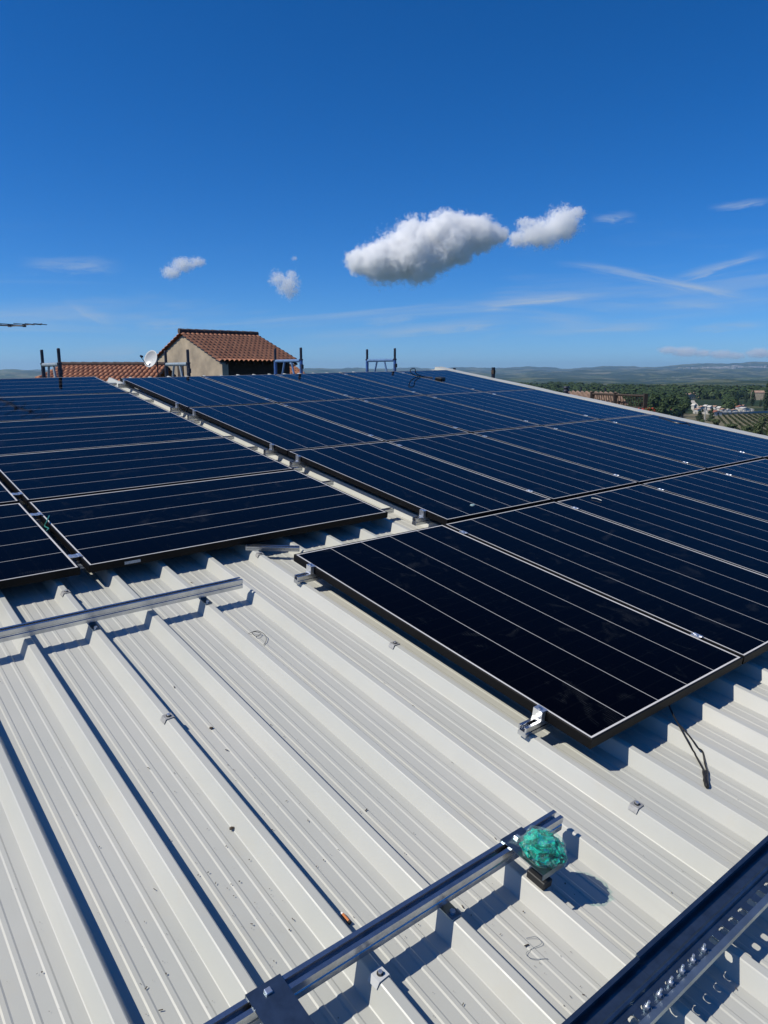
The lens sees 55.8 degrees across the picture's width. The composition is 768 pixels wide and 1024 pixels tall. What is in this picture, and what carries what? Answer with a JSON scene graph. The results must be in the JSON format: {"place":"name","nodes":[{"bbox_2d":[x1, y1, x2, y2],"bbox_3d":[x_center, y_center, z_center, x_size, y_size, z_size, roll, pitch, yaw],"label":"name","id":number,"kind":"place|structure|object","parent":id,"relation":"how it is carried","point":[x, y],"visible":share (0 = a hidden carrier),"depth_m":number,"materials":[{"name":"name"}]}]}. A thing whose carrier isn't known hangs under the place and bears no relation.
{"place":"outdoors","nodes":[
{"label":"outdoors","id":0,"kind":"place"},
{"bbox_2d":[0,362,767,435],"bbox_3d":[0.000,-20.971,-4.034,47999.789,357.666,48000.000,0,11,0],"label":"ground","id":1,"kind":"structure","parent":0,"point":[670,375],"depth_m":7747.64,"materials":[{"name":"plant"}]},
{"bbox_2d":[40,348,62,377],"bbox_3d":[-3.995,4.079,9.828,0.060,12.276,0.790,-9,14,-38],"label":"scaffold frame","id":2,"kind":"object","parent":1,"relation":"on","point":[58,364],"visible":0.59,"depth_m":8.62,"materials":[{"name":"metal"}]},
{"bbox_2d":[35,362,175,380],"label":"tiled outbuilding","id":3,"kind":"structure","parent":1,"relation":"on","point":[105,371],"depth_m":24.46,"materials":[{"name":"tile"}]},
{"bbox_2d":[140,350,158,376],"bbox_3d":[-7.565,-2.123,23.971,0.594,6.300,0.403,0,11,0],"label":"satellite dish","id":4,"kind":"object","parent":3,"relation":"attached to","point":[150,359],"visible":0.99,"depth_m":23.49,"materials":[{"name":"grey metal"}]},
{"bbox_2d":[164,349,190,376],"bbox_3d":[-2.762,3.883,10.804,0.060,12.292,0.790,-9,14,-38],"label":"scaffold frame","id":5,"kind":"object","parent":1,"relation":"on","point":[180,364],"visible":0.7,"depth_m":9.60,"materials":[{"name":"metal"}]},
{"bbox_2d":[157,328,297,376],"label":"neighbour house","id":6,"kind":"structure","parent":1,"relation":"on","point":[219,352],"depth_m":28.82,"materials":[{"name":"plaster"},{"name":"terracotta tile"}]},
{"bbox_2d":[273,347,303,373],"bbox_3d":[-1.418,3.650,11.855,0.060,12.352,0.790,-9,14,-38],"label":"scaffold frame","id":7,"kind":"object","parent":1,"relation":"on","point":[284,361],"visible":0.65,"depth_m":10.67,"materials":[{"name":"blue paint"}]},
{"bbox_2d":[290,364,304,373],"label":"tiled outbuilding","id":8,"kind":"structure","parent":1,"relation":"on","point":[296,370],"depth_m":32.80,"materials":[{"name":"ceramic"}]},
{"bbox_2d":[365,348,396,371],"bbox_3d":[-0.051,3.429,12.935,0.060,12.378,0.790,-9,14,-38],"label":"scaffold frame","id":9,"kind":"object","parent":1,"relation":"on","point":[381,360],"visible":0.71,"depth_m":11.77,"materials":[{"name":"blue paint"}]},
{"bbox_2d":[0,367,767,1023],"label":"warehouse","id":10,"kind":"structure","parent":1,"relation":"on","point":[324,733],"depth_m":2.06,"materials":[{"name":"metal"}]},
{"bbox_2d":[0,323,46,326],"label":"tv antenna","id":11,"kind":"object","parent":10,"relation":"attached to","point":[13,325],"visible":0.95,"depth_m":8.16,"materials":[{"name":"metal"}]},
{"bbox_2d":[87,621,100,630],"bbox_3d":[-1.142,0.443,2.856,0.032,0.018,0.072,-10,23,-38],"label":"rail bracket","id":12,"kind":"object","parent":10,"relation":"on","point":[94,626],"visible":0.96,"depth_m":2.85,"materials":[{"name":"metal"}]},
{"bbox_2d":[118,383,133,387],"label":"mounting rail","id":13,"kind":"object","parent":10,"relation":"on","point":[122,385],"visible":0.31,"depth_m":7.93,"materials":[{"name":"metal"}]},
{"bbox_2d":[201,374,355,402],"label":"solar panel","id":14,"kind":"object","parent":13,"relation":"on","point":[275,388],"visible":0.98,"depth_m":8.23,"materials":[{"name":"blue glass"}]},
{"bbox_2d":[340,371,480,394],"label":"solar panel","id":15,"kind":"object","parent":13,"relation":"on","point":[415,384],"visible":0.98,"depth_m":9.49,"materials":[{"name":"blue glass"}]},
{"bbox_2d":[397,370,533,391],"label":"solar panel","id":16,"kind":"object","parent":13,"relation":"on","point":[470,382],"visible":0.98,"depth_m":10.08,"materials":[{"name":"blue glass"}]},
{"bbox_2d":[18,466,302,504],"bbox_3d":[-2.145,-0.045,4.083,3.958,0.028,0.037,-10,23,-38],"label":"mounting rail","id":17,"kind":"object","parent":10,"relation":"on","point":[299,468],"visible":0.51,"depth_m":5.26,"materials":[{"name":"metal"}]},
{"bbox_2d":[160,712,175,723],"bbox_3d":[-0.694,0.660,2.335,0.044,0.023,0.028,-11,24,-39],"label":"saddle clip","id":18,"kind":"object","parent":10,"relation":"on","point":[165,717],"visible":1,"depth_m":2.33,"materials":[{"name":"metal"}]},
{"bbox_2d":[170,407,187,411],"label":"mounting rail","id":19,"kind":"object","parent":10,"relation":"on","point":[175,409],"visible":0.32,"depth_m":6.92,"materials":[{"name":"metal"}]},
{"bbox_2d":[120,376,275,410],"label":"solar panel","id":20,"kind":"object","parent":19,"relation":"on","point":[186,392],"visible":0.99,"depth_m":7.60,"materials":[{"name":"blue glass"}]},
{"bbox_2d":[275,373,422,398],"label":"solar panel","id":21,"kind":"object","parent":19,"relation":"on","point":[350,386],"visible":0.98,"depth_m":8.86,"materials":[{"name":"blue glass"}]},
{"bbox_2d":[37,480,333,525],"bbox_3d":[-1.898,0.070,3.794,3.958,0.029,0.035,-10,23,-38],"label":"mounting rail","id":22,"kind":"object","parent":10,"relation":"on","point":[330,482],"visible":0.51,"depth_m":4.97,"materials":[{"name":"metal"}]},
{"bbox_2d":[28,469,387,572],"bbox_3d":[-0.976,-0.011,4.175,1.734,0.037,1.040,-10,23,-38],"label":"solar panel","id":23,"kind":"object","parent":22,"relation":"on","point":[108,530],"visible":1,"depth_m":4.02,"materials":[{"name":"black glass"}]},
{"bbox_2d":[187,415,203,419],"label":"mounting rail","id":24,"kind":"object","parent":10,"relation":"on","point":[192,417],"visible":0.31,"depth_m":6.64,"materials":[{"name":"metal"}]},
{"bbox_2d":[359,395,540,432],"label":"solar panel","id":25,"kind":"object","parent":24,"relation":"on","point":[459,416],"visible":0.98,"depth_m":7.55,"materials":[{"name":"blue glass"}]},
{"bbox_2d":[426,392,599,425],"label":"solar panel","id":26,"kind":"object","parent":24,"relation":"on","point":[541,415],"visible":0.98,"depth_m":8.18,"materials":[{"name":"blue glass"}]},
{"bbox_2d":[487,389,650,419],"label":"solar panel","id":27,"kind":"object","parent":24,"relation":"on","point":[600,411],"visible":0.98,"depth_m":8.81,"materials":[{"name":"blue glass"}]},
{"bbox_2d":[199,596,211,604],"bbox_3d":[-0.774,0.378,3.146,0.032,0.018,0.072,-10,23,-38],"label":"rail bracket","id":28,"kind":"object","parent":10,"relation":"on","point":[205,600],"visible":0.97,"depth_m":3.14,"materials":[{"name":"metal"}]},
{"bbox_2d":[0,577,242,642],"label":"mounting rail","id":29,"kind":"object","parent":28,"relation":"on","point":[25,629],"visible":1,"depth_m":2.91,"materials":[{"name":"metal"}]},
{"bbox_2d":[76,507,393,568],"bbox_3d":[-1.490,0.260,3.317,3.958,0.028,0.037,-10,23,-38],"label":"mounting rail","id":30,"kind":"object","parent":10,"relation":"on","point":[389,510],"visible":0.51,"depth_m":4.49,"materials":[{"name":"metal"}]},
{"bbox_2d":[0,502,80,588],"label":"solar panel","id":31,"kind":"object","parent":30,"relation":"on","point":[32,550],"visible":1,"depth_m":3.35,"materials":[{"name":"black glass"}]},
{"bbox_2d":[68,553,81,557],"bbox_3d":[-1.427,0.200,3.348,0.053,0.006,0.040,-10,23,-38],"label":"panel clamp","id":32,"kind":"object","parent":31,"relation":"attached to","point":[75,555],"visible":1,"depth_m":3.34,"materials":[{"name":"metal"}]},
{"bbox_2d":[246,544,299,551],"bbox_3d":[-0.578,0.187,3.765,0.276,0.021,0.034,2,18,-8],"label":"rail offcut","id":33,"kind":"object","parent":10,"relation":"on","point":[257,547],"visible":1,"depth_m":3.75,"materials":[{"name":"metal"}]},
{"bbox_2d":[263,449,282,455],"bbox_3d":[1.055,-0.808,7.162,5.080,0.048,0.038,-10,23,-38],"label":"mounting rail","id":34,"kind":"object","parent":10,"relation":"on","point":[268,452],"visible":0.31,"depth_m":5.62,"materials":[{"name":"metal"}]},
{"bbox_2d":[188,403,384,454],"bbox_3d":[-0.912,-0.768,6.425,0.955,0.038,1.757,-10,23,-38],"label":"solar panel","id":35,"kind":"object","parent":34,"relation":"on","point":[284,429],"visible":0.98,"depth_m":6.29,"materials":[{"name":"blue glass"}]},
{"bbox_2d":[278,399,469,441],"bbox_3d":[-0.142,-0.904,7.030,0.995,0.036,1.757,-10,23,-38],"label":"solar panel","id":36,"kind":"object","parent":34,"relation":"on","point":[378,421],"visible":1,"depth_m":6.93,"materials":[{"name":"blue glass"}]},
{"bbox_2d":[289,461,309,466],"bbox_3d":[1.292,-0.697,6.884,5.080,0.045,0.034,-10,23,-38],"label":"mounting rail","id":37,"kind":"object","parent":10,"relation":"on","point":[295,464],"visible":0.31,"depth_m":5.35,"materials":[{"name":"metal"}]},
{"bbox_2d":[473,426,706,483],"bbox_3d":[1.746,-0.529,6.358,0.995,0.036,1.757,-10,23,-38],"label":"solar panel","id":38,"kind":"object","parent":37,"relation":"on","point":[640,467],"visible":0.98,"depth_m":6.24,"materials":[{"name":"blue glass"}]},
{"bbox_2d":[545,420,762,469],"bbox_3d":[2.532,-0.669,6.975,0.995,0.037,1.757,-10,23,-38],"label":"solar panel","id":39,"kind":"object","parent":37,"relation":"on","point":[703,455],"visible":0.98,"depth_m":6.86,"materials":[{"name":"blue glass"}]},
{"bbox_2d":[603,414,767,458],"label":"solar panel","id":40,"kind":"object","parent":37,"relation":"on","point":[745,443],"visible":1,"depth_m":7.58,"materials":[{"name":"blue glass"}]},
{"bbox_2d":[294,572,320,584],"bbox_3d":[1.981,-0.106,5.271,6.144,0.039,0.035,-10,23,-38],"label":"mounting rail","id":41,"kind":"object","parent":10,"relation":"on","point":[301,578],"visible":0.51,"depth_m":3.41,"materials":[{"name":"metal"}]},
{"bbox_2d":[305,563,315,574],"bbox_3d":[-0.347,0.267,3.428,0.032,0.044,0.038,-10,23,-38],"label":"end clamp","id":42,"kind":"object","parent":41,"relation":"attached to","point":[310,568],"visible":1,"depth_m":3.42,"materials":[{"name":"metal"}]},
{"bbox_2d":[444,501,767,663],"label":"solar panel","id":43,"kind":"object","parent":41,"relation":"on","point":[718,602],"visible":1,"depth_m":3.72,"materials":[{"name":"black glass"}]},
{"bbox_2d":[555,484,767,575],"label":"solar panel","id":44,"kind":"object","parent":41,"relation":"on","point":[734,538],"visible":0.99,"depth_m":4.58,"materials":[{"name":"blue glass"}]},
{"bbox_2d":[642,470,767,521],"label":"solar panel","id":45,"kind":"object","parent":41,"relation":"on","point":[733,494],"visible":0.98,"depth_m":5.37,"materials":[{"name":"blue glass"}]},
{"bbox_2d":[710,459,767,484],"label":"solar panel","id":46,"kind":"object","parent":41,"relation":"on","point":[756,471],"visible":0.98,"depth_m":6.07,"materials":[{"name":"blue glass"}]},
{"bbox_2d":[340,912,351,924],"bbox_3d":[-0.090,0.956,1.709,0.009,0.009,0.035,-10,23,-38],"label":"cigarette end","id":47,"kind":"object","parent":10,"relation":"on","point":[346,918],"visible":1,"depth_m":1.71,"materials":[{"name":"orange paper"}]},
{"bbox_2d":[0,582,736,1017],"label":"litter","id":48,"kind":"object","parent":10,"relation":"on","point":[418,924],"visible":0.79,"depth_m":1.76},
{"bbox_2d":[368,965,390,989],"bbox_3d":[-0.009,0.979,1.534,0.044,0.023,0.028,-12,25,-42],"label":"saddle clip","id":49,"kind":"object","parent":10,"relation":"on","point":[378,975],"visible":1,"depth_m":1.53,"materials":[{"name":"grey metal"}]},
{"bbox_2d":[204,810,563,1023],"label":"mounting rail","id":50,"kind":"object","parent":10,"relation":"on","point":[315,971],"visible":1,"depth_m":1.59,"materials":[{"name":"metal"}]},
{"bbox_2d":[245,974,314,1023],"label":"bracket plate","id":51,"kind":"object","parent":50,"relation":"attached to","point":[274,1000],"visible":1,"depth_m":1.39,"materials":[{"name":"metal"}]},
{"bbox_2d":[500,827,563,880],"bbox_3d":[0.371,0.852,1.819,0.081,0.023,0.141,-10,23,-38],"label":"bracket plate","id":52,"kind":"object","parent":50,"relation":"attached to","point":[512,840],"visible":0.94,"depth_m":1.81,"materials":[{"name":"metal"}]},
{"bbox_2d":[519,827,567,868],"bbox_3d":[0.389,0.820,1.800,0.147,0.069,0.101,18,23,36],"label":"plastic bag","id":53,"kind":"object","parent":52,"relation":"on","point":[540,847],"visible":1,"depth_m":1.77,"materials":[{"name":"teal"}]},
{"bbox_2d":[388,641,399,648],"bbox_3d":[0.043,0.530,2.913,0.044,0.023,0.028,-10,23,-38],"label":"saddle clip","id":54,"kind":"object","parent":10,"relation":"on","point":[392,644],"visible":1,"depth_m":2.91,"materials":[{"name":"metal"}]},
{"bbox_2d":[412,516,436,525],"bbox_3d":[2.157,-0.294,5.873,5.080,0.048,0.035,-10,23,-38],"label":"mounting rail","id":55,"kind":"object","parent":10,"relation":"on","point":[417,520],"visible":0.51,"depth_m":4.33,"materials":[{"name":"metal"}]},
{"bbox_2d":[288,441,551,523],"bbox_3d":[0.191,-0.256,5.136,0.955,0.035,1.757,-10,23,-38],"label":"solar panel","id":56,"kind":"object","parent":55,"relation":"on","point":[442,492],"visible":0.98,"depth_m":4.97,"materials":[{"name":"blue glass"}]},
{"bbox_2d":[419,509,426,518],"bbox_3d":[0.233,0.008,4.346,0.032,0.052,0.038,-10,23,-38],"label":"end clamp","id":57,"kind":"object","parent":55,"relation":"attached to","point":[422,512],"visible":1,"depth_m":4.33,"materials":[{"name":"metal"}]},
{"bbox_2d":[387,433,638,501],"bbox_3d":[0.961,-0.390,5.741,0.995,0.036,1.757,-10,23,-38],"label":"solar panel","id":58,"kind":"object","parent":55,"relation":"on","point":[552,478],"visible":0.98,"depth_m":5.61,"materials":[{"name":"blue glass"}]},
{"bbox_2d":[439,902,461,920],"bbox_3d":[0.148,0.924,1.709,0.032,0.020,0.072,-10,23,-38],"label":"rail bracket","id":59,"kind":"object","parent":10,"relation":"on","point":[450,911],"visible":0.53,"depth_m":1.70,"materials":[{"name":"metal"}]},
{"bbox_2d":[517,718,551,737],"bbox_3d":[2.846,0.297,4.261,6.144,0.037,0.034,-10,23,-38],"label":"mounting rail","id":60,"kind":"object","parent":10,"relation":"on","point":[529,727],"visible":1,"depth_m":2.40,"materials":[{"name":"metal"}]},
{"bbox_2d":[294,524,742,748],"bbox_3d":[0.491,0.409,3.221,0.995,0.035,1.757,-10,23,-38],"label":"solar panel","id":61,"kind":"object","parent":60,"relation":"on","point":[588,668],"visible":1,"depth_m":2.98,"materials":[{"name":"black glass"}]},
{"bbox_2d":[669,705,708,788],"bbox_3d":[1.037,0.766,2.464,0.055,0.128,0.421,0,11,1],"label":"panel lead","id":62,"kind":"object","parent":61,"relation":"hanging from","point":[705,772],"visible":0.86,"depth_m":2.41,"materials":[{"name":"black"}]},
{"bbox_2d":[531,705,547,722],"bbox_3d":[0.518,0.670,2.418,0.032,0.044,0.038,-10,23,-38],"label":"end clamp","id":63,"kind":"object","parent":60,"relation":"attached to","point":[538,713],"visible":1,"depth_m":2.41,"materials":[{"name":"metal"}]},
{"bbox_2d":[526,867,551,890],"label":"packer block","id":64,"kind":"structure","parent":10,"relation":"on","point":[533,875],"depth_m":1.79,"materials":[{"name":"black rubber"}]},
{"bbox_2d":[628,799,643,813],"bbox_3d":[0.734,0.852,2.106,0.044,0.023,0.028,-11,23,-39],"label":"saddle clip","id":65,"kind":"object","parent":10,"relation":"on","point":[635,805],"visible":1,"depth_m":2.10,"materials":[{"name":"metal"}]},
{"bbox_2d":[562,835,767,1023],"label":"perforated channel","id":66,"kind":"object","parent":10,"relation":"on","point":[622,995],"visible":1,"depth_m":1.60,"materials":[{"name":"metal"}]},
{"bbox_2d":[642,1000,650,1011],"bbox_3d":[0.533,0.995,1.465,0.019,0.019,0.019,-6,26,-39],"label":"channel bolt","id":67,"kind":"object","parent":66,"relation":"attached to","point":[646,1007],"visible":1,"depth_m":1.46,"materials":[{"name":"metal"}]},
{"bbox_2d":[654,988,663,999],"bbox_3d":[0.568,0.988,1.493,0.019,0.019,0.019,-6,25,-39],"label":"channel bolt","id":68,"kind":"object","parent":66,"relation":"attached to","point":[659,995],"visible":1,"depth_m":1.49,"materials":[{"name":"metal"}]},
{"bbox_2d":[666,976,674,987],"bbox_3d":[0.603,0.982,1.521,0.019,0.019,0.019,-11,23,-37],"label":"channel bolt","id":69,"kind":"object","parent":66,"relation":"in","point":[670,982],"visible":1,"depth_m":1.52,"materials":[{"name":"metal"}]},
{"bbox_2d":[677,964,686,975],"bbox_3d":[0.638,0.975,1.550,0.019,0.019,0.019,-8,17,-38],"label":"channel bolt","id":70,"kind":"object","parent":66,"relation":"in","point":[681,971],"visible":1,"depth_m":1.55,"materials":[{"name":"metal"}]},
{"bbox_2d":[688,954,697,964],"bbox_3d":[0.672,0.969,1.577,0.019,0.019,0.019,-16,21,-36],"label":"channel bolt","id":71,"kind":"object","parent":66,"relation":"attached to","point":[692,960],"visible":1,"depth_m":1.57,"materials":[{"name":"metal"}]},
{"bbox_2d":[699,943,707,953],"bbox_3d":[0.708,0.963,1.605,0.019,0.019,0.019,-15,22,-36],"label":"channel bolt","id":72,"kind":"object","parent":66,"relation":"attached to","point":[703,949],"visible":1,"depth_m":1.60,"materials":[{"name":"metal"}]},
{"label":"mounting rail","id":73,"kind":"object","parent":10,"relation":"on","visible":0},
{"bbox_2d":[0,480,19,504],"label":"solar panel","id":74,"kind":"object","parent":73,"relation":"on","point":[7,496],"visible":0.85,"depth_m":4.06,"materials":[{"name":"blue glass"}]},
{"bbox_2d":[0,437,293,505],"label":"solar panel","id":75,"kind":"object","parent":73,"relation":"on","point":[37,476],"visible":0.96,"depth_m":4.83,"materials":[{"name":"blue glass"}]},
{"label":"mounting rail","id":76,"kind":"object","parent":10,"relation":"on","visible":0},
{"bbox_2d":[0,412,223,455],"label":"solar panel","id":77,"kind":"object","parent":76,"relation":"on","point":[32,436],"visible":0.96,"depth_m":5.69,"materials":[{"name":"blue glass"}]},
{"label":"mounting rail","id":78,"kind":"object","parent":10,"relation":"on","visible":0},
{"bbox_2d":[0,393,169,421],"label":"solar panel","id":79,"kind":"object","parent":78,"relation":"on","point":[47,407],"visible":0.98,"depth_m":6.54,"materials":[{"name":"blue glass"}]},
{"label":"mounting rail","id":80,"kind":"object","parent":10,"relation":"on","visible":0},
{"bbox_2d":[0,376,128,396],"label":"solar panel","id":81,"kind":"object","parent":80,"relation":"on","point":[20,387],"visible":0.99,"depth_m":7.38,"materials":[{"name":"blue glass"}]},
{"bbox_2d":[568,391,629,405],"bbox_3d":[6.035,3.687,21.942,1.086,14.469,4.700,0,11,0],"label":"terrace house","id":82,"kind":"structure","parent":1,"relation":"on","point":[583,394],"depth_m":20.60,"materials":[{"name":"brown tile"}]},
{"bbox_2d":[590,392,647,408],"bbox_3d":[6.219,-2.970,19.337,0.118,0.424,2.187,-5,12,-23],"label":"terrace railing","id":83,"kind":"object","parent":82,"relation":"on","point":[615,395],"visible":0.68,"depth_m":19.05,"materials":[{"name":"metal"}]},
{"bbox_2d":[633,398,647,406],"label":"broadleaf tree","id":84,"kind":"object","parent":1,"relation":"on","point":[639,404],"visible":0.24,"depth_m":389.93,"materials":[{"name":"green plant"}]},
{"bbox_2d":[517,381,765,416],"bbox_3d":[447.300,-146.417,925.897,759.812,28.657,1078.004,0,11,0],"label":"woodland","id":85,"kind":"object","parent":1,"relation":"on","point":[710,392],"visible":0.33,"depth_m":926.42,"materials":[{"name":"green plant"}]},
{"bbox_2d":[647,394,660,407],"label":"broadleaf tree","id":86,"kind":"object","parent":1,"relation":"on","point":[654,399],"visible":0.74,"depth_m":435.66,"materials":[{"name":"green plant"}]},
{"bbox_2d":[655,402,669,413],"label":"broadleaf tree","id":87,"kind":"object","parent":1,"relation":"on","point":[663,406],"visible":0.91,"depth_m":392.14,"materials":[{"name":"green plant"}]},
{"bbox_2d":[661,396,678,405],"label":"broadleaf tree","id":88,"kind":"object","parent":1,"relation":"on","point":[671,400],"visible":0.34,"depth_m":431.38,"materials":[{"name":"green plant"}]},
{"bbox_2d":[677,402,689,416],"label":"broadleaf tree","id":89,"kind":"object","parent":1,"relation":"on","point":[684,406],"visible":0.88,"depth_m":422.53,"materials":[{"name":"green plant"}]},
{"bbox_2d":[695,409,703,420],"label":"pine tree","id":90,"kind":"object","parent":1,"relation":"on","point":[699,416],"visible":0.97,"depth_m":381.54,"materials":[{"name":"green plant"}]},
{"bbox_2d":[706,408,715,421],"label":"pine tree","id":91,"kind":"object","parent":1,"relation":"on","point":[711,413],"visible":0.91,"depth_m":374.21,"materials":[{"name":"green plant"}]},
{"bbox_2d":[710,419,720,424],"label":"leafy bush","id":92,"kind":"object","parent":1,"relation":"on","point":[716,421],"visible":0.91,"depth_m":326.79,"materials":[{"name":"green plant"}]},
{"bbox_2d":[679,365,766,368],"bbox_3d":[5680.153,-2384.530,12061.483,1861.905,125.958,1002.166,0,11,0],"label":"distant town","id":93,"kind":"object","parent":1,"relation":"on","point":[728,367],"visible":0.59,"depth_m":11748.25,"materials":[{"name":"beige"}]},
{"bbox_2d":[692,408,753,413],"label":"tombstones","id":94,"kind":"object","parent":1,"relation":"on","point":[724,411],"visible":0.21,"depth_m":490.70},
{"bbox_2d":[693,411,767,414],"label":"cemetery wall","id":95,"kind":"structure","parent":1,"relation":"on","point":[746,412],"depth_m":477.05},
{"bbox_2d":[724,424,737,428],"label":"leafy bush","id":96,"kind":"object","parent":1,"relation":"on","point":[733,426],"visible":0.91,"depth_m":290.48,"materials":[{"name":"green plant"}]},
{"bbox_2d":[727,413,743,426],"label":"vine row","id":97,"kind":"object","parent":1,"relation":"on","point":[735,420],"visible":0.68,"depth_m":367.49,"materials":[{"name":"green plant"}]},
{"bbox_2d":[741,425,753,432],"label":"leafy bush","id":98,"kind":"object","parent":1,"relation":"on","point":[747,428],"visible":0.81,"depth_m":272.37,"materials":[{"name":"green plant"}]},
{"bbox_2d":[732,413,762,434],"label":"vine row","id":99,"kind":"object","parent":1,"relation":"on","point":[742,421],"visible":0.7,"depth_m":362.30,"materials":[{"name":"green plant"}]},
{"bbox_2d":[737,413,767,432],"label":"vine row","id":100,"kind":"object","parent":1,"relation":"on","point":[748,420],"visible":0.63,"depth_m":370.95,"materials":[{"name":"green plant"}]},
{"bbox_2d":[749,389,756,405],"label":"cypress tree","id":101,"kind":"object","parent":1,"relation":"on","point":[752,399],"visible":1,"depth_m":633.77,"materials":[{"name":"green plant"}]},
{"bbox_2d":[743,413,766,428],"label":"vine row","id":102,"kind":"object","parent":1,"relation":"on","point":[755,421],"visible":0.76,"depth_m":382.04,"materials":[{"name":"green plant"}]},
{"bbox_2d":[752,422,763,433],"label":"leafy bush","id":103,"kind":"object","parent":1,"relation":"on","point":[758,426],"visible":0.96,"depth_m":266.54,"materials":[{"name":"green plant"}]},
{"bbox_2d":[751,390,764,399],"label":"village house","id":104,"kind":"structure","parent":1,"relation":"on","point":[759,395],"depth_m":889.00,"materials":[{"name":"ceramic"}]},
{"bbox_2d":[758,416,767,423],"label":"leafy bush","id":105,"kind":"object","parent":1,"relation":"on","point":[763,420],"visible":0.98,"depth_m":330.57,"materials":[{"name":"green plant"}]},
{"bbox_2d":[762,384,767,410],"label":"cypress tree","id":106,"kind":"object","parent":1,"relation":"on","point":[765,405],"visible":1,"depth_m":522.59,"materials":[{"name":"green plant"}]},
{"bbox_2d":[0,0,767,369],"label":"sky","id":107,"kind":"structure","parent":0,"point":[562,184],"materials":[{"name":"blue"}]},
{"bbox_2d":[680,414,767,429],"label":"vineyard field","id":108,"kind":"structure","parent":0,"point":[692,417],"depth_m":409.62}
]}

